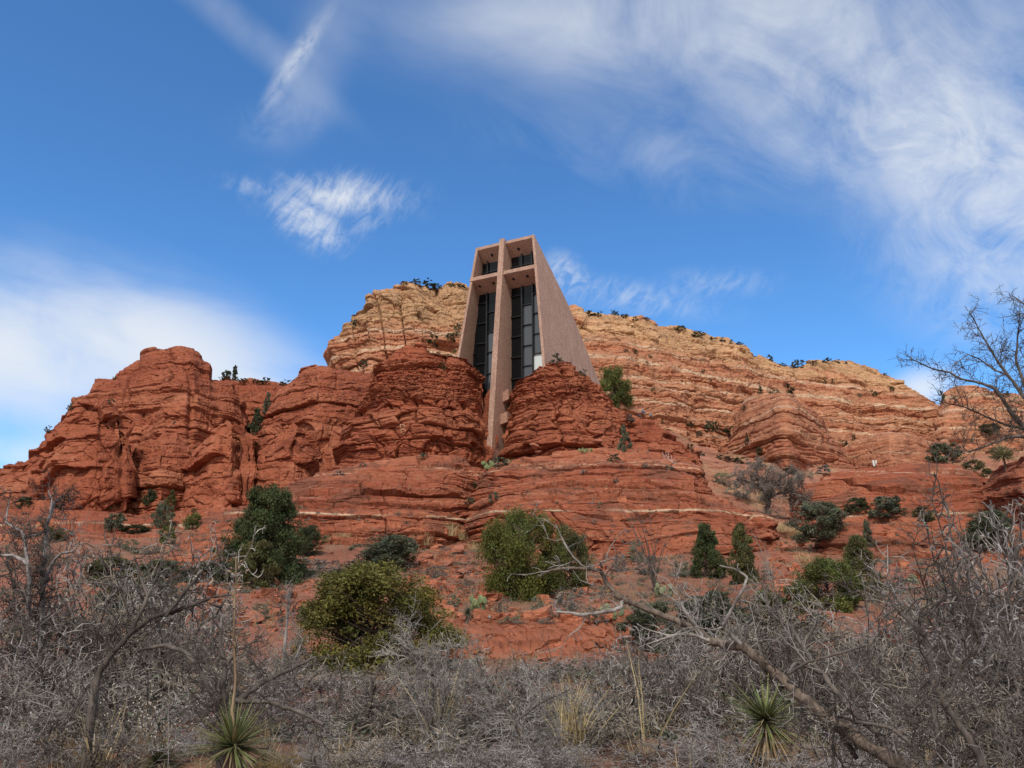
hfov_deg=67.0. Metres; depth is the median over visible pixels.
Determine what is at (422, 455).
shrub
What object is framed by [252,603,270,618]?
sagebrush
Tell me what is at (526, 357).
window
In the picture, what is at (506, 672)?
thorn shrub
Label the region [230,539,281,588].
pinyon pine
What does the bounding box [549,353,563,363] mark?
shrub
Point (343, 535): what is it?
dry grass clump
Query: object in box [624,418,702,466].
rock buttress
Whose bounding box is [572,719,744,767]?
thorn shrub
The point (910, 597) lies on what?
sagebrush
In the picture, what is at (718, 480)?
sagebrush
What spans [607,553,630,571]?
sagebrush
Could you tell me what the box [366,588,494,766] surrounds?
bare sapling
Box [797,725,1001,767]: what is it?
thorn shrub
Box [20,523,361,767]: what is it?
bare tree
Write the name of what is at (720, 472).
dry grass clump
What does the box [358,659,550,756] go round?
thorn shrub
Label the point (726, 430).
tree
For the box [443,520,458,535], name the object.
dry grass clump
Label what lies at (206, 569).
juniper
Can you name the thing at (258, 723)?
thorn shrub
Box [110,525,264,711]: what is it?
thorn shrub
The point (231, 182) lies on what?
sky
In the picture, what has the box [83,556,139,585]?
juniper
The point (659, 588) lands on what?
prickly pear
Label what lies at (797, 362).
shrub
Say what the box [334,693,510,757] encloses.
thorn shrub
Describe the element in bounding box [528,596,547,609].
sagebrush
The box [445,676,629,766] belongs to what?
thorn shrub
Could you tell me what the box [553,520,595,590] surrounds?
juniper
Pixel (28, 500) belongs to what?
shrub
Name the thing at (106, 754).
dry grass clump
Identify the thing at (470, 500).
shrub
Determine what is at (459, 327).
shrub
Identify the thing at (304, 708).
thorn shrub
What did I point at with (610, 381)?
pinyon pine
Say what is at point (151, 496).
juniper
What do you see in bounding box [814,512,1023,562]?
rock dome
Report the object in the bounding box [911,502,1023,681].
thorn shrub
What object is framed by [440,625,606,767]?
bare sapling
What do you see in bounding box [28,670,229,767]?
thorn shrub
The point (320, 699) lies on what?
thorn shrub
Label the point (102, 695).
thorn shrub
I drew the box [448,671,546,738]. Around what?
thorn shrub
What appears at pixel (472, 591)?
ocotillo
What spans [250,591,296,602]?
rock ledge
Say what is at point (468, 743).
thorn shrub
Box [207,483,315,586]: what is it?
pinyon pine
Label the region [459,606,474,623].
yucca
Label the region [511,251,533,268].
window
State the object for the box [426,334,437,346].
tree
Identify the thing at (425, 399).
rock buttress
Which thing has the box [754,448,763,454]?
tree
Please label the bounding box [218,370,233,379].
pinyon pine
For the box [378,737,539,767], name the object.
thorn shrub
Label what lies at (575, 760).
thorn shrub
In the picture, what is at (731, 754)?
thorn shrub
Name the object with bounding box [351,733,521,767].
thorn shrub
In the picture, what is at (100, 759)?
thorn shrub
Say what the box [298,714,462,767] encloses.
thorn shrub
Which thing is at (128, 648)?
thorn shrub
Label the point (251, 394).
butte
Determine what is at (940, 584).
sagebrush
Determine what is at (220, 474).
butte
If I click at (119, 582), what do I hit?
thorn shrub
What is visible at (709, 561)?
pinyon pine
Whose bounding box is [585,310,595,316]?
shrub
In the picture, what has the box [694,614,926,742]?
thorn shrub
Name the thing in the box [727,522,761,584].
pinyon pine
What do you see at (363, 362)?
shrub
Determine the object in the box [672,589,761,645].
shrub
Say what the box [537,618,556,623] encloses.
sagebrush
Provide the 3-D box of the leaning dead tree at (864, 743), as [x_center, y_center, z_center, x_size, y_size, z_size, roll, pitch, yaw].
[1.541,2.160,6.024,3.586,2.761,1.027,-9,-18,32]
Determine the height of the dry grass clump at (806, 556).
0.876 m
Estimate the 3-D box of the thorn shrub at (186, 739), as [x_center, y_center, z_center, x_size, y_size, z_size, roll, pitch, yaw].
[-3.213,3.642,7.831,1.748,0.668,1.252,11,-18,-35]
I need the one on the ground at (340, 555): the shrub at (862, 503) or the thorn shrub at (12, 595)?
the thorn shrub at (12, 595)
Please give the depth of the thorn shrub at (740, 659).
10.64 m
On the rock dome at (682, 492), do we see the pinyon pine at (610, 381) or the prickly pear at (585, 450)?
the prickly pear at (585, 450)
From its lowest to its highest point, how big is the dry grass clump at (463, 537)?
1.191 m
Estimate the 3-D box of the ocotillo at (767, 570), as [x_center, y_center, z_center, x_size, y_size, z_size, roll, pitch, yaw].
[12.251,8.534,37.958,0.872,2.604,0.478,12,-19,-38]
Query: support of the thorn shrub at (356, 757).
on the ground at (340, 555)
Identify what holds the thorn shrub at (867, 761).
on the ground at (340, 555)
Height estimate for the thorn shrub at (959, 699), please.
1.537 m
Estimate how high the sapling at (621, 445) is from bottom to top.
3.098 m
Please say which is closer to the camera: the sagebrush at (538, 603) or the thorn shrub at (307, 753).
the thorn shrub at (307, 753)
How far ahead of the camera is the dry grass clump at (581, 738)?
8.12 m
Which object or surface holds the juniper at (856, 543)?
on the ground at (340, 555)
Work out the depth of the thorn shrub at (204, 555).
14.51 m
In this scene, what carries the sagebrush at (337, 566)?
on the ground at (340, 555)
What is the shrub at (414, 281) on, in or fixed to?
on the cliff at (396, 317)
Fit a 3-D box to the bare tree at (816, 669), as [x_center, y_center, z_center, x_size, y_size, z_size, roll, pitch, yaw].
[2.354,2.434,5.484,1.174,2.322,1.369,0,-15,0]
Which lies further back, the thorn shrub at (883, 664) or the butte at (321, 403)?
the butte at (321, 403)
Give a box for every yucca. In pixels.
[127,732,189,767]
[174,556,284,767]
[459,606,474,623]
[718,673,815,767]
[987,443,1021,469]
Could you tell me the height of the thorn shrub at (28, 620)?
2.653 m
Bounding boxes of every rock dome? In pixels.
[166,455,483,564]
[459,447,779,559]
[728,392,854,471]
[787,463,989,529]
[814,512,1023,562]
[842,432,957,468]
[981,456,1023,523]
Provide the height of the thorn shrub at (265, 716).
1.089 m
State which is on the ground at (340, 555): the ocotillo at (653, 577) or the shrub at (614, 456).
the ocotillo at (653, 577)
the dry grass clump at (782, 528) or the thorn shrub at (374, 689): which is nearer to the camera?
the thorn shrub at (374, 689)
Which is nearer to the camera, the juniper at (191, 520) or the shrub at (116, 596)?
the shrub at (116, 596)
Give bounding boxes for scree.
[32,472,1019,661]
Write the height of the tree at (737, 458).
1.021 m
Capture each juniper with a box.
[41,525,68,541]
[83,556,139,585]
[135,558,203,585]
[140,489,156,505]
[150,499,175,528]
[158,524,176,544]
[165,489,176,505]
[180,512,201,529]
[196,561,215,577]
[469,503,570,602]
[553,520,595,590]
[788,555,867,613]
[837,534,889,602]
[958,509,1023,551]
[976,423,1000,434]
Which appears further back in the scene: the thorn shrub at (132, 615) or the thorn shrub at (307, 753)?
the thorn shrub at (132, 615)
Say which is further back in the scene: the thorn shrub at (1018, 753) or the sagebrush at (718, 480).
the sagebrush at (718, 480)
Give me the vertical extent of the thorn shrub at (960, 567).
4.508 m
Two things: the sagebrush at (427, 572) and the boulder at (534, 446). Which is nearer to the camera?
the sagebrush at (427, 572)
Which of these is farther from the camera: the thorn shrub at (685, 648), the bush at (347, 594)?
the bush at (347, 594)
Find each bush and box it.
[286,559,479,674]
[295,524,326,556]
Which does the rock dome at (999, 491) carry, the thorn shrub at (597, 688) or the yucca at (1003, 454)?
the yucca at (1003, 454)
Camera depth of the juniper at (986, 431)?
159.95 m
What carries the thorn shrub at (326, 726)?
on the ground at (340, 555)
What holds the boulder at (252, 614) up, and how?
on the ground at (340, 555)
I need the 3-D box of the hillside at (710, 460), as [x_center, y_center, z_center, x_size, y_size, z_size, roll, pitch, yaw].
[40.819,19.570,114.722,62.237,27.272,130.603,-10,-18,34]
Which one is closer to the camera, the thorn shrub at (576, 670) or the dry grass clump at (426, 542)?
the thorn shrub at (576, 670)
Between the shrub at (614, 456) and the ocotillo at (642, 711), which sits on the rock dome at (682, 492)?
the shrub at (614, 456)
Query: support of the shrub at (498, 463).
on the rock dome at (682, 492)
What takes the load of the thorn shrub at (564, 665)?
on the ground at (340, 555)
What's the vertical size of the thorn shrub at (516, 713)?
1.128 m
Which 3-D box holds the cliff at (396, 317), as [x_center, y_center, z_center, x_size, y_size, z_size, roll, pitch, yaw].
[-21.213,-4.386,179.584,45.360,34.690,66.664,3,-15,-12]
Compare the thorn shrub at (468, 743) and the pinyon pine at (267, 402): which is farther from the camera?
the pinyon pine at (267, 402)
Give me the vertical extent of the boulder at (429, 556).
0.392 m
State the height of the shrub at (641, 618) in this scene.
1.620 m
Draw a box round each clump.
[36,734,128,767]
[71,696,135,767]
[100,680,213,767]
[245,746,317,767]
[332,532,356,536]
[418,532,434,544]
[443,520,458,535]
[456,528,467,539]
[465,541,481,550]
[530,671,621,756]
[707,468,730,475]
[775,520,791,532]
[785,549,815,561]
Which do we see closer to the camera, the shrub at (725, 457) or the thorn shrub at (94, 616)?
the thorn shrub at (94, 616)
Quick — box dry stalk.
[162,660,169,767]
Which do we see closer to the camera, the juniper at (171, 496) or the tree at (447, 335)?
the juniper at (171, 496)
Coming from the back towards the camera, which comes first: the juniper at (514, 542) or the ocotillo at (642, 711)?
the juniper at (514, 542)
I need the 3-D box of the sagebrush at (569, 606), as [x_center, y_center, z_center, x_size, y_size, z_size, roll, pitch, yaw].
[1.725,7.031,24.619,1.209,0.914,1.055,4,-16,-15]
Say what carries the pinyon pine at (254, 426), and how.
on the butte at (321, 403)
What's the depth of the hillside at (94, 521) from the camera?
74.77 m
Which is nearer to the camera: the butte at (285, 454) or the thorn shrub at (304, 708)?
the thorn shrub at (304, 708)
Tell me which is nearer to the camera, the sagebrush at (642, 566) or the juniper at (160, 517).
the sagebrush at (642, 566)
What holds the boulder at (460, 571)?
on the ground at (340, 555)
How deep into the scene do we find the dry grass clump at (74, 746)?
8.18 m
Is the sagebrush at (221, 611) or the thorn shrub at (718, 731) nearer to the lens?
the thorn shrub at (718, 731)
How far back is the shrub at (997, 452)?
116.96 m
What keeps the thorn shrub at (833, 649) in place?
on the ground at (340, 555)
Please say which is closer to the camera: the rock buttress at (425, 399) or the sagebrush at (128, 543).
the sagebrush at (128, 543)
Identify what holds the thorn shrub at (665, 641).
on the ground at (340, 555)
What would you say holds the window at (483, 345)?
in the chapel
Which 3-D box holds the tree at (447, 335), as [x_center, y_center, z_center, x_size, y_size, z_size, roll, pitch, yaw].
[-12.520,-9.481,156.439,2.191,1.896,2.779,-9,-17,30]
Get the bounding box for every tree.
[0,467,100,710]
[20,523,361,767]
[259,377,270,383]
[350,320,359,327]
[422,278,435,288]
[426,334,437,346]
[446,332,456,341]
[507,503,986,767]
[691,331,705,336]
[704,421,713,432]
[712,421,721,432]
[722,426,732,435]
[729,454,816,518]
[731,457,751,464]
[734,563,923,767]
[744,494,1023,767]
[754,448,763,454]
[785,383,795,392]
[887,284,1023,470]
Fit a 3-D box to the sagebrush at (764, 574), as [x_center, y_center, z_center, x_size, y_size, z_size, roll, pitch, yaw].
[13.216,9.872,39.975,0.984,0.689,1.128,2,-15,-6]
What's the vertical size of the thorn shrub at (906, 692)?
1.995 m
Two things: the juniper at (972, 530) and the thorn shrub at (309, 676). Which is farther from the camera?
the juniper at (972, 530)
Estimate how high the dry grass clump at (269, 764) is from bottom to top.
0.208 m
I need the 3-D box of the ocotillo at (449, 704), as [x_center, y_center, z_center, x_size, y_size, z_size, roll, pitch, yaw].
[-0.973,3.498,8.607,0.992,1.038,0.864,0,-15,0]
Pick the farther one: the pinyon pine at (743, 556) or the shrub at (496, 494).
the shrub at (496, 494)
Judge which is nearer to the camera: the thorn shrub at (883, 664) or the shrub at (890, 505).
the thorn shrub at (883, 664)
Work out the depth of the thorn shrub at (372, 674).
14.02 m
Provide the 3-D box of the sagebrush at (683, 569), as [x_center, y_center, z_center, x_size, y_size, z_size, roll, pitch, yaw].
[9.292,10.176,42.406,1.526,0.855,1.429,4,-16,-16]
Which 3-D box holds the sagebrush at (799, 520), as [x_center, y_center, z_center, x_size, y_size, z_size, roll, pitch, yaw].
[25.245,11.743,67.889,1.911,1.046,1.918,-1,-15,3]
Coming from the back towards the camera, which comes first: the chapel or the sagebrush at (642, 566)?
the chapel
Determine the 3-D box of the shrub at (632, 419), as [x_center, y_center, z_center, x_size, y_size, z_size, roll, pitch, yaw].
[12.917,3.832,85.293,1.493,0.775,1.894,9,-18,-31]
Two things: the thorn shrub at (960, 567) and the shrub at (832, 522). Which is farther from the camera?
the shrub at (832, 522)
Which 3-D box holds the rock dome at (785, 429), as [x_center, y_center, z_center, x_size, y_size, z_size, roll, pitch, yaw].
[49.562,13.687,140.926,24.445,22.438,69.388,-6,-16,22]
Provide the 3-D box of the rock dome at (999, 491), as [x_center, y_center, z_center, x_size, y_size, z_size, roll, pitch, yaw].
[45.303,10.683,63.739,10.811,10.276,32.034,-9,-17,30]
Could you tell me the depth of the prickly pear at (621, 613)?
24.73 m
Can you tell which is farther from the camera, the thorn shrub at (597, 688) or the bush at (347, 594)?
the bush at (347, 594)
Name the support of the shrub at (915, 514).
on the rock dome at (826, 546)
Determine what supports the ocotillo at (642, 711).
on the ground at (340, 555)
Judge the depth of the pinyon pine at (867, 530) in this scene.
53.52 m
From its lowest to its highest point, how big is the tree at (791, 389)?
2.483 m
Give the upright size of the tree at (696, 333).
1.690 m
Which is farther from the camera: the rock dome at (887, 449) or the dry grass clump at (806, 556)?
the rock dome at (887, 449)
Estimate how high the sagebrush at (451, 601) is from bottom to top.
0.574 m
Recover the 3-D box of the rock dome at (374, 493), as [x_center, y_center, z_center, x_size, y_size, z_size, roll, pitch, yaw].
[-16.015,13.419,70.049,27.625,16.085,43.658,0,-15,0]
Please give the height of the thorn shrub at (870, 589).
3.120 m
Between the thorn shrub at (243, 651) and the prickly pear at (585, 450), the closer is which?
the thorn shrub at (243, 651)
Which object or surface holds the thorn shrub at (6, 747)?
on the ground at (340, 555)
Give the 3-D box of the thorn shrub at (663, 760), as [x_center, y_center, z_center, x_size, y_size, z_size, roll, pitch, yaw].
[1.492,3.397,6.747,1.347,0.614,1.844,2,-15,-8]
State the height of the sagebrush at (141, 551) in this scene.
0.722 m
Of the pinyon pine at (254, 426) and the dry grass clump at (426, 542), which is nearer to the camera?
the dry grass clump at (426, 542)
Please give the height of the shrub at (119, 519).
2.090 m
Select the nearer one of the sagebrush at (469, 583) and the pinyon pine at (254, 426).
the sagebrush at (469, 583)
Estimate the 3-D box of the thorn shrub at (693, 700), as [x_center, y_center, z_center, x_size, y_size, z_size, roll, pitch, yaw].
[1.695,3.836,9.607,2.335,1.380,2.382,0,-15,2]
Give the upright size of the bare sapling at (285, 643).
2.055 m
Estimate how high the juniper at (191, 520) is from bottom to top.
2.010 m
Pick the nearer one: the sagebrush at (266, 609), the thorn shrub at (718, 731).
the thorn shrub at (718, 731)
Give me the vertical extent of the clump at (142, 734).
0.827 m
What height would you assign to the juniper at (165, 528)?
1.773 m
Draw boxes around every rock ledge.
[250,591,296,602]
[424,615,678,658]
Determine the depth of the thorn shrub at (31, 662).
10.56 m
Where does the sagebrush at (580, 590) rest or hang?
on the ground at (340, 555)
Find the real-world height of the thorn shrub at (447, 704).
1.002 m
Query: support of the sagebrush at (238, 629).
on the ground at (340, 555)
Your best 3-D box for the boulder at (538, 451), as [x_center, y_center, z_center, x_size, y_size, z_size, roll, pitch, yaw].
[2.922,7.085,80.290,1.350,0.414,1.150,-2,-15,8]
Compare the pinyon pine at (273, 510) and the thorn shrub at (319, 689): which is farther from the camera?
the pinyon pine at (273, 510)
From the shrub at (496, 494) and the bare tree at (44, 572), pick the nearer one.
the bare tree at (44, 572)
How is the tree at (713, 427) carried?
on the cliff at (738, 375)
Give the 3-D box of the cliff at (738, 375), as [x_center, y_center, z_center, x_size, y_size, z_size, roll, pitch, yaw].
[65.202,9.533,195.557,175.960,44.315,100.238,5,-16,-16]
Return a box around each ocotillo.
[380,654,467,746]
[452,566,485,608]
[605,644,710,753]
[618,506,674,589]
[752,533,770,582]
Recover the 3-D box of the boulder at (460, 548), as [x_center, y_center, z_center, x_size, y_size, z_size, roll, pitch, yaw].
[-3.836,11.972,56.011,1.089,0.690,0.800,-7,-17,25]
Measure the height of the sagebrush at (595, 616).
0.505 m
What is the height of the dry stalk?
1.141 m
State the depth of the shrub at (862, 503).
64.66 m
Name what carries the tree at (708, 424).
on the cliff at (738, 375)
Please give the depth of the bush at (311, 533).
51.42 m
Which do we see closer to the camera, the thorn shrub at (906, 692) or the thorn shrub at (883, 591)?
the thorn shrub at (906, 692)
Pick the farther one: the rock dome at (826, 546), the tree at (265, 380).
the tree at (265, 380)
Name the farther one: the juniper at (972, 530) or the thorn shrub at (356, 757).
the juniper at (972, 530)
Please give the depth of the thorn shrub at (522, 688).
9.90 m
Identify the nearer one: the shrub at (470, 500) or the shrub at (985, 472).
the shrub at (470, 500)
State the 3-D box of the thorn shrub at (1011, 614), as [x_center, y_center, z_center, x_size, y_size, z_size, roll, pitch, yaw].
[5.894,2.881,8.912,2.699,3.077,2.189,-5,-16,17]
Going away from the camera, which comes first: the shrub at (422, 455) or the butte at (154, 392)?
the shrub at (422, 455)
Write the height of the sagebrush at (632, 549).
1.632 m
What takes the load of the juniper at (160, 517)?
on the hillside at (94, 521)
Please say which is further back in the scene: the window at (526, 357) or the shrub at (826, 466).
the window at (526, 357)
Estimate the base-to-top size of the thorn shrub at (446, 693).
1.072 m
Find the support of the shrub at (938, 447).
on the hillside at (710, 460)
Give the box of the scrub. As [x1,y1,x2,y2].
[0,483,1023,763]
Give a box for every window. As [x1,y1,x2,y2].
[472,292,495,397]
[481,261,497,274]
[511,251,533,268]
[511,283,541,389]
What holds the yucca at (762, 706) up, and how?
on the ground at (340, 555)
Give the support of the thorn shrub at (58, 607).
on the ground at (340, 555)
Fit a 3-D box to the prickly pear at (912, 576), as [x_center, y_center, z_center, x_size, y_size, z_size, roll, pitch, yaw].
[19.952,9.758,38.722,0.788,0.497,0.358,0,-15,0]
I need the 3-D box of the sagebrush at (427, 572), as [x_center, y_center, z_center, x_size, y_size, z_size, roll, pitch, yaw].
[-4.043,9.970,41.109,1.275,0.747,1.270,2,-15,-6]
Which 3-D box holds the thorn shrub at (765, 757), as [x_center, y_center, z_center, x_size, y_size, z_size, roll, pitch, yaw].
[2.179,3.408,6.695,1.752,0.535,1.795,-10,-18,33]
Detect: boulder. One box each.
[241,610,264,622]
[424,554,433,558]
[440,559,454,565]
[452,545,463,553]
[457,570,468,573]
[529,442,539,449]
[534,450,544,453]
[593,439,603,443]
[694,448,700,453]
[780,544,791,550]
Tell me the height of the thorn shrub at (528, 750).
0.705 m
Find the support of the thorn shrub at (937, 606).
on the ground at (340, 555)
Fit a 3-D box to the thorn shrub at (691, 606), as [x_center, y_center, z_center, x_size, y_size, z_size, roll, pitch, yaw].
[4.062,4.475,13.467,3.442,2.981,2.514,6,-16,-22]
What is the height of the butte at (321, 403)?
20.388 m
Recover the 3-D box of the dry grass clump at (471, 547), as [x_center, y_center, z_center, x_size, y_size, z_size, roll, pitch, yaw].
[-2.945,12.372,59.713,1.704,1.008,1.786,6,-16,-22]
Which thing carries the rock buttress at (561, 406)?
on the rock dome at (682, 492)
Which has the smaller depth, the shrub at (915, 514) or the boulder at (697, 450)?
the shrub at (915, 514)
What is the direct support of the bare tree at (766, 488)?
on the hillside at (710, 460)
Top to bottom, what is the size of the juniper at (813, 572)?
2.320 m
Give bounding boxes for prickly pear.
[469,595,487,610]
[481,460,494,469]
[578,448,592,452]
[599,603,623,620]
[654,583,672,595]
[902,574,918,583]
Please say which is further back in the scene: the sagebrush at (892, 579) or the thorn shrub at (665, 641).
the sagebrush at (892, 579)
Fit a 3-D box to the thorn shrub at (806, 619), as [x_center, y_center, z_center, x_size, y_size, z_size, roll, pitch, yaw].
[4.408,4.231,12.603,3.098,2.524,2.832,-2,-15,7]
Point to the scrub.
(492, 741)
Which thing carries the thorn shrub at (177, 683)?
on the ground at (340, 555)
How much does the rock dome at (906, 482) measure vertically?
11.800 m
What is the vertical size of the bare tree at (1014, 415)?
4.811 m
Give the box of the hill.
[933,385,1023,458]
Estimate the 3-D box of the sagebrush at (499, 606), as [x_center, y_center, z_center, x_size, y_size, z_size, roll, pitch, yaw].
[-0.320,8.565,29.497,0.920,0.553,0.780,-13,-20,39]
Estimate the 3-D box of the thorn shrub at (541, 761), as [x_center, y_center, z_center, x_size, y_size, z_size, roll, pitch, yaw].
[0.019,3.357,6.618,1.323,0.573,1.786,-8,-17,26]
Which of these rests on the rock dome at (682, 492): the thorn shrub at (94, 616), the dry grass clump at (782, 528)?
the dry grass clump at (782, 528)
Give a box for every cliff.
[323,281,468,374]
[569,304,939,453]
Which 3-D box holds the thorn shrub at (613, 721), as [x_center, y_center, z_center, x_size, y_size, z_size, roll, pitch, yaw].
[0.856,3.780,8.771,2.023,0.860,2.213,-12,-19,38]
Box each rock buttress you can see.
[330,342,498,471]
[499,362,632,461]
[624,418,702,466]
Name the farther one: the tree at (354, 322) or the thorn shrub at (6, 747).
the tree at (354, 322)
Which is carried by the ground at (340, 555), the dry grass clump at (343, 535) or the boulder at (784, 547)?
the boulder at (784, 547)
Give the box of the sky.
[0,0,1023,468]
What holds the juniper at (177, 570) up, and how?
on the ground at (340, 555)
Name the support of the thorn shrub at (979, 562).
on the ground at (340, 555)
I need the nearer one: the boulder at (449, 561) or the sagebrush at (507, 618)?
the sagebrush at (507, 618)
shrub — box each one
[0,506,205,684]
[0,520,125,684]
[0,520,205,703]
[0,527,89,681]
[0,573,170,720]
[0,598,107,727]
[0,613,192,729]
[0,636,137,755]
[0,650,183,760]
[0,684,125,767]
[0,703,183,767]
[2,566,202,724]
[14,496,33,507]
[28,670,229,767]
[49,639,266,737]
[79,547,211,702]
[96,577,193,618]
[98,709,275,765]
[103,512,127,531]
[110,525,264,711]
[116,629,291,729]
[118,524,151,532]
[126,521,257,683]
[130,568,284,707]
[152,650,315,727]
[164,666,413,733]
[170,679,324,749]
[180,644,345,700]
[242,657,410,710]
[243,731,394,767]
[244,686,428,767]
[253,726,410,767]
[262,672,402,725]
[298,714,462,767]
[303,665,460,736]
[304,659,426,688]
[319,651,417,736]
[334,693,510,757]
[334,724,510,767]
[340,670,555,740]
[346,534,423,571]
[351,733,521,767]
[358,360,367,367]
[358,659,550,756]
[375,647,490,705]
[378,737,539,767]
[406,659,564,688]
[410,278,420,283]
[412,658,487,733]
[418,453,427,458]
[423,726,618,767]
[435,735,600,767]
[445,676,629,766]
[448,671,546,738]
[450,656,587,683]
[453,323,460,333]
[453,651,606,746]
[457,682,661,753]
[465,497,475,504]
[470,630,601,740]
[481,728,639,767]
[488,492,499,502]
[492,640,684,723]
[493,455,508,467]
[521,650,681,679]
[541,639,744,737]
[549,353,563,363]
[559,636,761,739]
[563,609,778,699]
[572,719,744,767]
[579,637,690,732]
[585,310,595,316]
[602,724,727,767]
[606,454,620,461]
[610,585,800,717]
[612,599,690,653]
[623,567,907,726]
[626,414,635,421]
[640,597,800,729]
[640,714,823,767]
[666,554,830,713]
[666,661,871,767]
[671,742,865,767]
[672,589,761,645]
[686,566,915,712]
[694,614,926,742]
[716,453,731,459]
[733,725,897,767]
[745,579,836,644]
[763,549,997,698]
[765,566,952,714]
[784,499,848,543]
[788,595,1006,738]
[790,359,804,368]
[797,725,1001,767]
[799,661,985,767]
[807,636,1023,767]
[814,540,1007,696]
[815,464,830,475]
[819,609,1023,767]
[842,497,871,513]
[851,548,1023,707]
[867,495,907,518]
[876,541,1023,766]
[896,627,1023,767]
[902,499,1023,754]
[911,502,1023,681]
[911,506,936,521]
[917,442,1023,711]
[924,442,964,463]
[929,488,1023,684]
[961,459,992,477]
[987,447,1012,457]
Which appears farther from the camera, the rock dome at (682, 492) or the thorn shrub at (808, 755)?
the rock dome at (682, 492)
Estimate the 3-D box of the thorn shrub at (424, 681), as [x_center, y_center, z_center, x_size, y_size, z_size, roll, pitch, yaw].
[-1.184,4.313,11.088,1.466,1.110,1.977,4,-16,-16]
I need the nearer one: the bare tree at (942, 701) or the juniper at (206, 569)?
the bare tree at (942, 701)
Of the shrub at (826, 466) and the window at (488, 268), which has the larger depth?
the window at (488, 268)
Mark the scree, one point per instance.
(495, 596)
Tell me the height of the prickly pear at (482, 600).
0.625 m
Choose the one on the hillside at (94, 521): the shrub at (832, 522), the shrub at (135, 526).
the shrub at (135, 526)
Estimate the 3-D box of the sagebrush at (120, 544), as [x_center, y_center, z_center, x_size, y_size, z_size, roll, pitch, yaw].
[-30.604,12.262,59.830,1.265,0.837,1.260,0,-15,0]
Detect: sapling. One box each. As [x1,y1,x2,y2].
[262,576,323,713]
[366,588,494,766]
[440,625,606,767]
[617,425,632,451]
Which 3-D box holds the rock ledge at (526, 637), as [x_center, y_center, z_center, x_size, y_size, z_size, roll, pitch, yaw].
[0.733,10.201,24.458,16.009,5.610,10.324,5,-16,-19]
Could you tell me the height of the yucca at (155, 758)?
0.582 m
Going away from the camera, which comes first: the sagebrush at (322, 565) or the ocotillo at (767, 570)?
the ocotillo at (767, 570)
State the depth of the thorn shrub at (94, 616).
12.90 m
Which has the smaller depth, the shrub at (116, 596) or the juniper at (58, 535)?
the shrub at (116, 596)
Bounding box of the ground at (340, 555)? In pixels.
[0,528,1023,767]
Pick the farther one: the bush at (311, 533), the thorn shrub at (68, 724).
the bush at (311, 533)
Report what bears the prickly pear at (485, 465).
on the rock dome at (682, 492)
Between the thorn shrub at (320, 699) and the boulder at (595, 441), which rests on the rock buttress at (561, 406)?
the boulder at (595, 441)
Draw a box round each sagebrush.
[108,537,123,546]
[117,539,144,549]
[133,545,162,553]
[211,605,237,620]
[227,628,246,636]
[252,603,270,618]
[297,558,332,574]
[325,560,356,572]
[425,565,446,576]
[446,594,461,606]
[461,579,474,585]
[493,601,511,612]
[495,616,527,623]
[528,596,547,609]
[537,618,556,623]
[548,591,584,617]
[570,587,586,597]
[582,608,610,623]
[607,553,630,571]
[624,540,645,562]
[631,555,663,574]
[668,562,690,576]
[710,472,734,483]
[724,481,751,497]
[759,569,778,580]
[789,512,813,523]
[880,577,904,585]
[900,595,943,614]
[925,581,951,591]
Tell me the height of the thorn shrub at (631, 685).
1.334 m
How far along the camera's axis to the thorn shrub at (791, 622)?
10.63 m
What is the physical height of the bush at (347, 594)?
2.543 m
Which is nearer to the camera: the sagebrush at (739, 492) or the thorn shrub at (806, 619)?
the thorn shrub at (806, 619)
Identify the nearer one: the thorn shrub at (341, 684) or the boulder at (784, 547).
the thorn shrub at (341, 684)
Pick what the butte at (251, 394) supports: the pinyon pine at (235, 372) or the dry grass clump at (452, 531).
the pinyon pine at (235, 372)
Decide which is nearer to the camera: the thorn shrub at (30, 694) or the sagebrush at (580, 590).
the thorn shrub at (30, 694)
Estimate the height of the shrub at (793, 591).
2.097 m
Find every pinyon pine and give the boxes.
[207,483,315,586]
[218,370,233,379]
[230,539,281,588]
[232,365,238,380]
[247,408,263,435]
[262,392,271,413]
[599,365,634,408]
[688,522,727,578]
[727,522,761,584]
[862,519,876,546]
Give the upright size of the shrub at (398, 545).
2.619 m
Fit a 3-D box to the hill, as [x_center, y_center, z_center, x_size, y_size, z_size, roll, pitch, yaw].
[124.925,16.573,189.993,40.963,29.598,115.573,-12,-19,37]
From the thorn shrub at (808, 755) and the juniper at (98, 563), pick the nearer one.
the thorn shrub at (808, 755)
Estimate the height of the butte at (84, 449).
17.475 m
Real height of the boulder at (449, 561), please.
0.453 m
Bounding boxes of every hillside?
[0,500,243,544]
[664,429,1023,547]
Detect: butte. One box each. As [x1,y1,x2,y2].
[0,346,247,500]
[24,400,137,513]
[127,433,193,514]
[180,420,259,510]
[222,378,285,432]
[248,364,373,472]
[254,421,339,493]
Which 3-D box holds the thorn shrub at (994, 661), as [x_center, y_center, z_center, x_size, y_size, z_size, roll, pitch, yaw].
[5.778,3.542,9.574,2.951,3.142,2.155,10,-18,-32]
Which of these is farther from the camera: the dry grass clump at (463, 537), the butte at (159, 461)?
the butte at (159, 461)
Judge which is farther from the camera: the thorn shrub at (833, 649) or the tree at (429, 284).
the tree at (429, 284)
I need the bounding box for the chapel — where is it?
[457,234,599,464]
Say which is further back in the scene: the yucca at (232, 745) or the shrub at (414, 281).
the shrub at (414, 281)
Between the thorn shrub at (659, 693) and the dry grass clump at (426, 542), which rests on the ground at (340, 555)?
the thorn shrub at (659, 693)
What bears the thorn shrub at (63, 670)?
on the ground at (340, 555)

